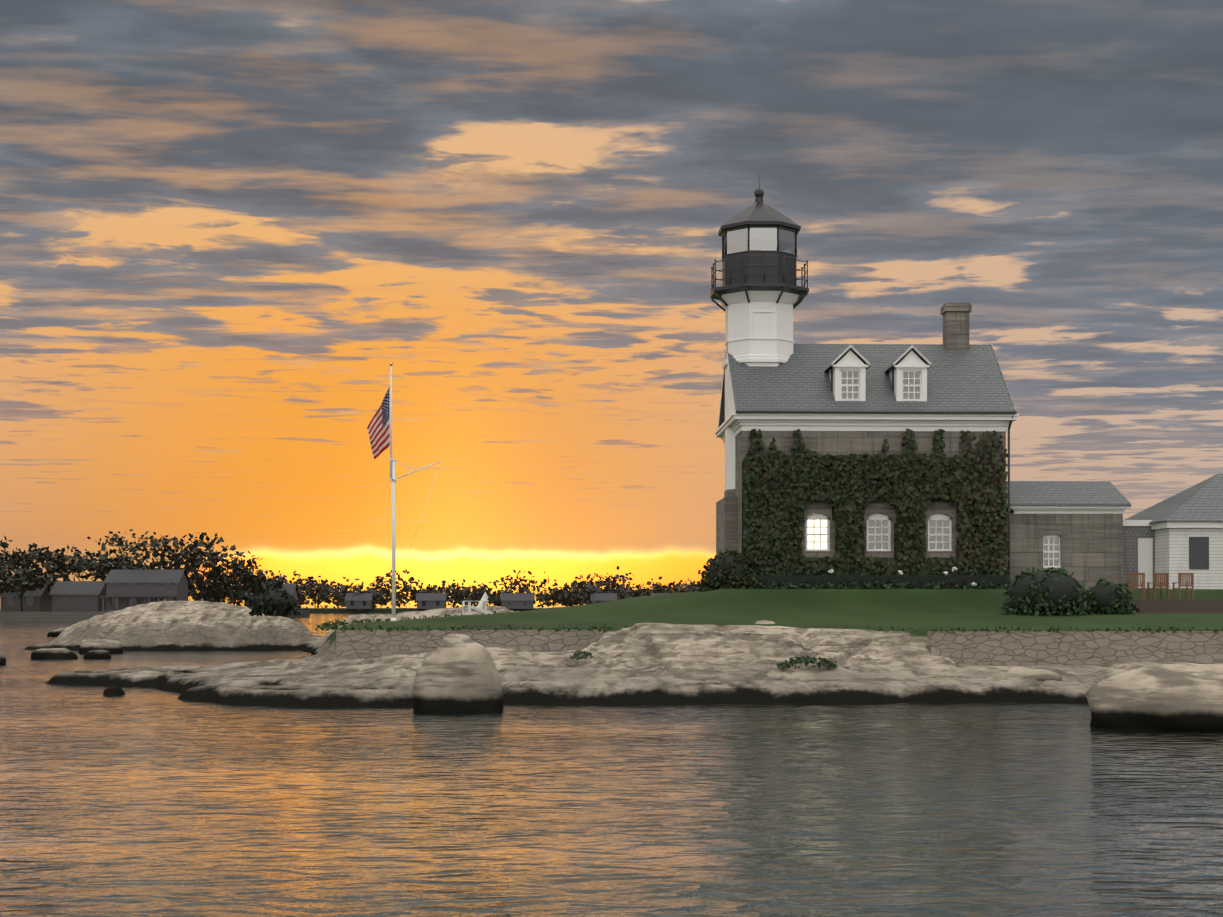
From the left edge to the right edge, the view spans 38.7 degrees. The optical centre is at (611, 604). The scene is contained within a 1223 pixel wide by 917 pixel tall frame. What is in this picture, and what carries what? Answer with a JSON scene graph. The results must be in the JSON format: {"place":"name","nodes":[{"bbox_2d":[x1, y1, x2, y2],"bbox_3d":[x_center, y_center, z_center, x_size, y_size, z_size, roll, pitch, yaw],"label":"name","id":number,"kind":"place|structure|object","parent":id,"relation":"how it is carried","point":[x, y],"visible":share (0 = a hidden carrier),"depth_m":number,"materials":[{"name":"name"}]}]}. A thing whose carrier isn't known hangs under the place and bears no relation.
{"place":"outdoors","nodes":[
{"label":"outdoors","id":0,"kind":"place"},
{"bbox_2d":[0,610,309,617],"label":"shore land","id":1,"kind":"structure","parent":0,"point":[306,613],"depth_m":326.98,"materials":[{"name":"green plant"}]},
{"bbox_2d":[0,529,287,611],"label":"shore trees","id":2,"kind":"object","parent":1,"relation":"on","point":[23,581],"depth_m":277.25,"materials":[{"name":"green plant"}]},
{"bbox_2d":[1,572,297,611],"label":"houses","id":3,"kind":"structure","parent":1,"relation":"on","point":[43,603],"depth_m":265.41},
{"bbox_2d":[0,580,253,609],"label":"house trim","id":4,"kind":"structure","parent":3,"relation":"attached to","point":[116,606],"depth_m":260.75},
{"bbox_2d":[7,583,254,605],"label":"house windows","id":5,"kind":"structure","parent":3,"relation":"in","point":[86,600],"depth_m":260.86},
{"bbox_2d":[0,570,299,597],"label":"distant house roofs","id":6,"kind":"structure","parent":3,"relation":"on","point":[77,587],"depth_m":264.59,"materials":[{"name":"grey"}]},
{"bbox_2d":[299,608,543,612],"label":"distant shore","id":7,"kind":"structure","parent":0,"point":[345,610],"depth_m":497.98,"materials":[{"name":"green"}]},
{"bbox_2d":[196,561,707,611],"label":"distant trees","id":8,"kind":"object","parent":7,"relation":"on","point":[564,596],"depth_m":526.76,"materials":[{"name":"green plant"}]},
{"bbox_2d":[298,596,607,608],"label":"houses","id":9,"kind":"structure","parent":7,"relation":"on","point":[431,604],"depth_m":496.54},
{"bbox_2d":[350,601,599,605],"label":"distant house windows","id":10,"kind":"structure","parent":9,"relation":"in","point":[438,603],"depth_m":496.49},
{"bbox_2d":[345,600,614,605],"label":"distant houses","id":11,"kind":"structure","parent":9,"relation":"attached to","point":[445,600],"depth_m":496.40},
{"bbox_2d":[298,593,670,599],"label":"distant house roofs","id":12,"kind":"structure","parent":9,"relation":"on","point":[504,596],"depth_m":498.63,"materials":[{"name":"grey"}]},
{"bbox_2d":[0,605,1222,916],"bbox_3d":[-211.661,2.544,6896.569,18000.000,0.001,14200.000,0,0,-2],"label":"sea water","id":13,"kind":"structure","parent":0,"point":[142,801],"depth_m":21.77,"materials":[{"name":"grey liquid"}]},
{"bbox_2d":[0,652,5,664],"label":"rock","id":14,"kind":"object","parent":13,"relation":"on","point":[2,659],"visible":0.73,"depth_m":73.44,"materials":[{"name":"grey stone"}]},
{"bbox_2d":[0,612,107,621],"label":"distant shore","id":15,"kind":"structure","parent":13,"relation":"on","point":[42,616],"depth_m":249.44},
{"bbox_2d":[31,648,77,658],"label":"rock","id":16,"kind":"object","parent":13,"relation":"in","point":[55,653],"visible":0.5,"depth_m":80.66,"materials":[{"name":"grey stone"}]},
{"bbox_2d":[47,626,69,635],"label":"outcrop rock","id":17,"kind":"object","parent":13,"relation":"in","point":[57,632],"visible":0.02,"depth_m":137.19,"materials":[{"name":"grey stone"}]},
{"bbox_2d":[83,650,111,658],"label":"rock","id":18,"kind":"object","parent":13,"relation":"in","point":[98,654],"visible":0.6,"depth_m":80.91,"materials":[{"name":"grey stone"}]},
{"bbox_2d":[79,639,122,653],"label":"rock","id":19,"kind":"object","parent":13,"relation":"in","point":[110,646],"visible":0.65,"depth_m":89.90,"materials":[{"name":"grey stone"}]},
{"bbox_2d":[103,687,125,694],"bbox_3d":[-13.982,2.495,48.970,0.617,0.342,0.600,0,0,31],"label":"rock","id":20,"kind":"object","parent":13,"relation":"on","point":[113,691],"visible":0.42,"depth_m":48.79,"materials":[{"name":"black stone"}]},
{"bbox_2d":[413,634,502,712],"bbox_3d":[-3.659,1.808,41.642,2.092,2.189,1.851,0,0,-36],"label":"boulder","id":21,"kind":"object","parent":13,"relation":"in","point":[457,673],"visible":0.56,"depth_m":41.16,"materials":[{"name":"grey stone"}]},
{"bbox_2d":[1085,663,1222,730],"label":"boulder","id":22,"kind":"object","parent":13,"relation":"in","point":[1186,696],"visible":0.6,"depth_m":35.44,"materials":[{"name":"grey stone"}]},
{"bbox_2d":[0,0,1222,604],"label":"sky","id":23,"kind":"structure","parent":0,"point":[224,224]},
{"bbox_2d":[23,589,1222,706],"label":"peninsula terrain","id":24,"kind":"structure","parent":0,"point":[682,647],"depth_m":52.35,"materials":[{"name":"grey stone"}]},
{"bbox_2d":[249,587,302,616],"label":"bush on rocks","id":25,"kind":"object","parent":24,"relation":"on","point":[275,603],"visible":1,"depth_m":88.72,"materials":[{"name":"green plant"}]},
{"bbox_2d":[389,366,440,620],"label":"flagpole with gaff","id":26,"kind":"object","parent":24,"relation":"on","point":[392,478],"visible":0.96,"depth_m":71.53,"materials":[{"name":"white paint"}]},
{"bbox_2d":[367,389,388,458],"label":"flag stars and stripes","id":27,"kind":"object","parent":26,"relation":"attached to","point":[378,428],"visible":1,"depth_m":71.61,"materials":[{"name":"fabric"}]},
{"bbox_2d":[462,592,492,614],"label":"adirondack chair","id":28,"kind":"object","parent":24,"relation":"on","point":[481,603],"visible":0.92,"depth_m":73.09,"materials":[{"name":"white paint"}]},
{"bbox_2d":[570,651,594,659],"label":"weeds on ledge","id":29,"kind":"object","parent":24,"relation":"on","point":[585,655],"visible":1,"depth_m":50.70,"materials":[{"name":"green plant"}]},
{"bbox_2d":[699,549,756,591],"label":"bush","id":30,"kind":"object","parent":24,"relation":"on","point":[727,569],"visible":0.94,"depth_m":69.00,"materials":[{"name":"green plant"}]},
{"bbox_2d":[720,291,798,490],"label":"lighthouse tower","id":31,"kind":"structure","parent":24,"relation":"on","point":[759,329],"depth_m":72.38,"materials":[{"name":"white paint"}]},
{"bbox_2d":[710,187,808,310],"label":"lighthouse lantern","id":32,"kind":"object","parent":31,"relation":"on","point":[754,270],"visible":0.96,"depth_m":72.24,"materials":[{"name":"black metal"}]},
{"bbox_2d":[723,228,794,255],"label":"tower lantern glass","id":33,"kind":"object","parent":32,"relation":"in","point":[764,239],"visible":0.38,"depth_m":72.22,"materials":[{"name":"glass"}]},
{"bbox_2d":[755,620,774,623],"bbox_3d":[4.942,0.791,55.969,0.821,0.538,0.833,0,0,37],"label":"lawn rock","id":34,"kind":"object","parent":24,"relation":"on","point":[764,622],"visible":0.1,"depth_m":55.87,"materials":[{"name":"grey stone"}]},
{"bbox_2d":[316,611,1222,632],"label":"lawn edge grass tufts","id":35,"kind":"object","parent":24,"relation":"on","point":[329,626],"visible":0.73,"depth_m":54.14,"materials":[{"name":"green plant"}]},
{"bbox_2d":[336,630,1222,665],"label":"fieldstone retaining walls","id":36,"kind":"structure","parent":24,"relation":"on","point":[994,648],"depth_m":52.00,"materials":[{"name":"grey stone"}]},
{"bbox_2d":[777,656,837,668],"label":"low plants","id":37,"kind":"object","parent":24,"relation":"on","point":[798,660],"visible":0.94,"depth_m":49.30,"materials":[{"name":"green plant"}]},
{"bbox_2d":[745,567,1009,588],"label":"foundation hedge","id":38,"kind":"object","parent":24,"relation":"on","point":[809,579],"visible":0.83,"depth_m":69.58,"materials":[{"name":"green plant"}]},
{"bbox_2d":[828,567,976,585],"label":"flowers","id":39,"kind":"object","parent":38,"relation":"on","point":[901,573],"visible":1,"depth_m":69.56,"materials":[{"name":"white"}]},
{"bbox_2d":[716,303,1122,588],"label":"keepers house stone walls","id":40,"kind":"structure","parent":24,"relation":"on","point":[1091,550],"depth_m":70.72,"materials":[{"name":"stone"}]},
{"bbox_2d":[718,344,1015,425],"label":"house rake boards","id":41,"kind":"object","parent":40,"relation":"attached to","point":[735,401],"visible":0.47,"depth_m":72.48,"materials":[{"name":"white wood"}]},
{"bbox_2d":[741,428,1009,583],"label":"ivy","id":42,"kind":"object","parent":40,"relation":"attached to","point":[781,490],"visible":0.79,"depth_m":69.81,"materials":[{"name":"green plant"}]},
{"bbox_2d":[736,410,1016,586],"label":"gutter downpipe","id":43,"kind":"object","parent":40,"relation":"attached to","point":[878,412],"visible":0.83,"depth_m":69.69,"materials":[{"name":"grey metal"}]},
{"bbox_2d":[718,344,1130,505],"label":"house slate roofs","id":44,"kind":"structure","parent":40,"relation":"on","point":[972,378],"depth_m":71.43,"materials":[{"name":"grey stone"}]},
{"bbox_2d":[808,364,1057,565],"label":"house interiors","id":45,"kind":"object","parent":40,"relation":"in","point":[824,523],"visible":0.1,"depth_m":70.80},
{"bbox_2d":[715,345,1130,567],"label":"house white trim and window frames","id":46,"kind":"structure","parent":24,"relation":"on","point":[852,362],"depth_m":70.23,"materials":[{"name":"white wood"}]},
{"bbox_2d":[808,372,1058,565],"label":"window panes","id":47,"kind":"structure","parent":46,"relation":"in","point":[845,374],"depth_m":70.37,"materials":[{"name":"glass"}]},
{"bbox_2d":[999,669,1061,680],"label":"rock slab","id":48,"kind":"structure","parent":24,"relation":"on","point":[1040,674],"depth_m":46.80,"materials":[{"name":"grey stone"}]},
{"bbox_2d":[1000,566,1091,615],"bbox_3d":[15.309,-0.409,61.285,3.150,1.923,2.811,0,0,14],"label":"shrub","id":49,"kind":"object","parent":24,"relation":"on","point":[1036,592],"visible":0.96,"depth_m":60.52,"materials":[{"name":"green plant"}]},
{"bbox_2d":[1082,578,1135,614],"bbox_3d":[17.638,-0.228,61.772,2.160,1.452,1.931,0,0,-2],"label":"shrub","id":50,"kind":"object","parent":24,"relation":"on","point":[1108,597],"visible":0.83,"depth_m":61.20,"materials":[{"name":"green plant"}]},
{"bbox_2d":[1102,670,1126,678],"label":"rock slab","id":51,"kind":"structure","parent":24,"relation":"on","point":[1110,674],"depth_m":47.78,"materials":[{"name":"grey stone"}]},
{"bbox_2d":[1123,526,1154,588],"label":"shingled wall","id":52,"kind":"structure","parent":24,"relation":"on","point":[1132,535],"depth_m":71.41,"materials":[{"name":"grey wood"}]},
{"bbox_2d":[1123,520,1222,587],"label":"white trim","id":53,"kind":"structure","parent":24,"relation":"on","point":[1145,555],"depth_m":71.35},
{"bbox_2d":[1133,600,1222,612],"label":"terrace deck","id":54,"kind":"structure","parent":24,"relation":"on","point":[1178,606],"depth_m":62.34,"materials":[{"name":"brown wood"}]},
{"bbox_2d":[1127,573,1144,599],"bbox_3d":[19.433,-0.656,64.461,0.590,1.000,0.565,0,0,8],"label":"teak chair","id":55,"kind":"object","parent":54,"relation":"on","point":[1142,585],"visible":0.81,"depth_m":64.19,"materials":[{"name":"brown wood"}]},
{"bbox_2d":[1147,573,1168,599],"bbox_3d":[20.320,-0.656,64.688,0.590,1.000,0.565,0,0,-12],"label":"teak chair","id":56,"kind":"object","parent":54,"relation":"on","point":[1161,585],"visible":0.85,"depth_m":64.45,"materials":[{"name":"brown wood"}]},
{"bbox_2d":[1172,573,1193,599],"bbox_3d":[21.134,-0.656,64.313,0.590,1.000,0.565,0,0,-7],"label":"teak chair","id":57,"kind":"object","parent":54,"relation":"on","point":[1183,579],"visible":0.9,"depth_m":64.06,"materials":[{"name":"brown wood"}]},
{"bbox_2d":[1155,528,1222,588],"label":"house wall","id":58,"kind":"structure","parent":24,"relation":"on","point":[1172,552],"depth_m":69.78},
{"bbox_2d":[1125,473,1222,522],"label":"roof","id":59,"kind":"structure","parent":58,"relation":"on","point":[1202,501],"depth_m":71.32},
{"bbox_2d":[1189,537,1208,568],"bbox_3d":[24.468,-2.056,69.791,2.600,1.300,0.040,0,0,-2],"label":"window","id":60,"kind":"structure","parent":58,"relation":"in","point":[1198,552],"depth_m":69.74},
{"bbox_2d":[724,489,734,496],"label":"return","id":61,"kind":"object","parent":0,"point":[729,493],"visible":0.08,"depth_m":72.82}
]}

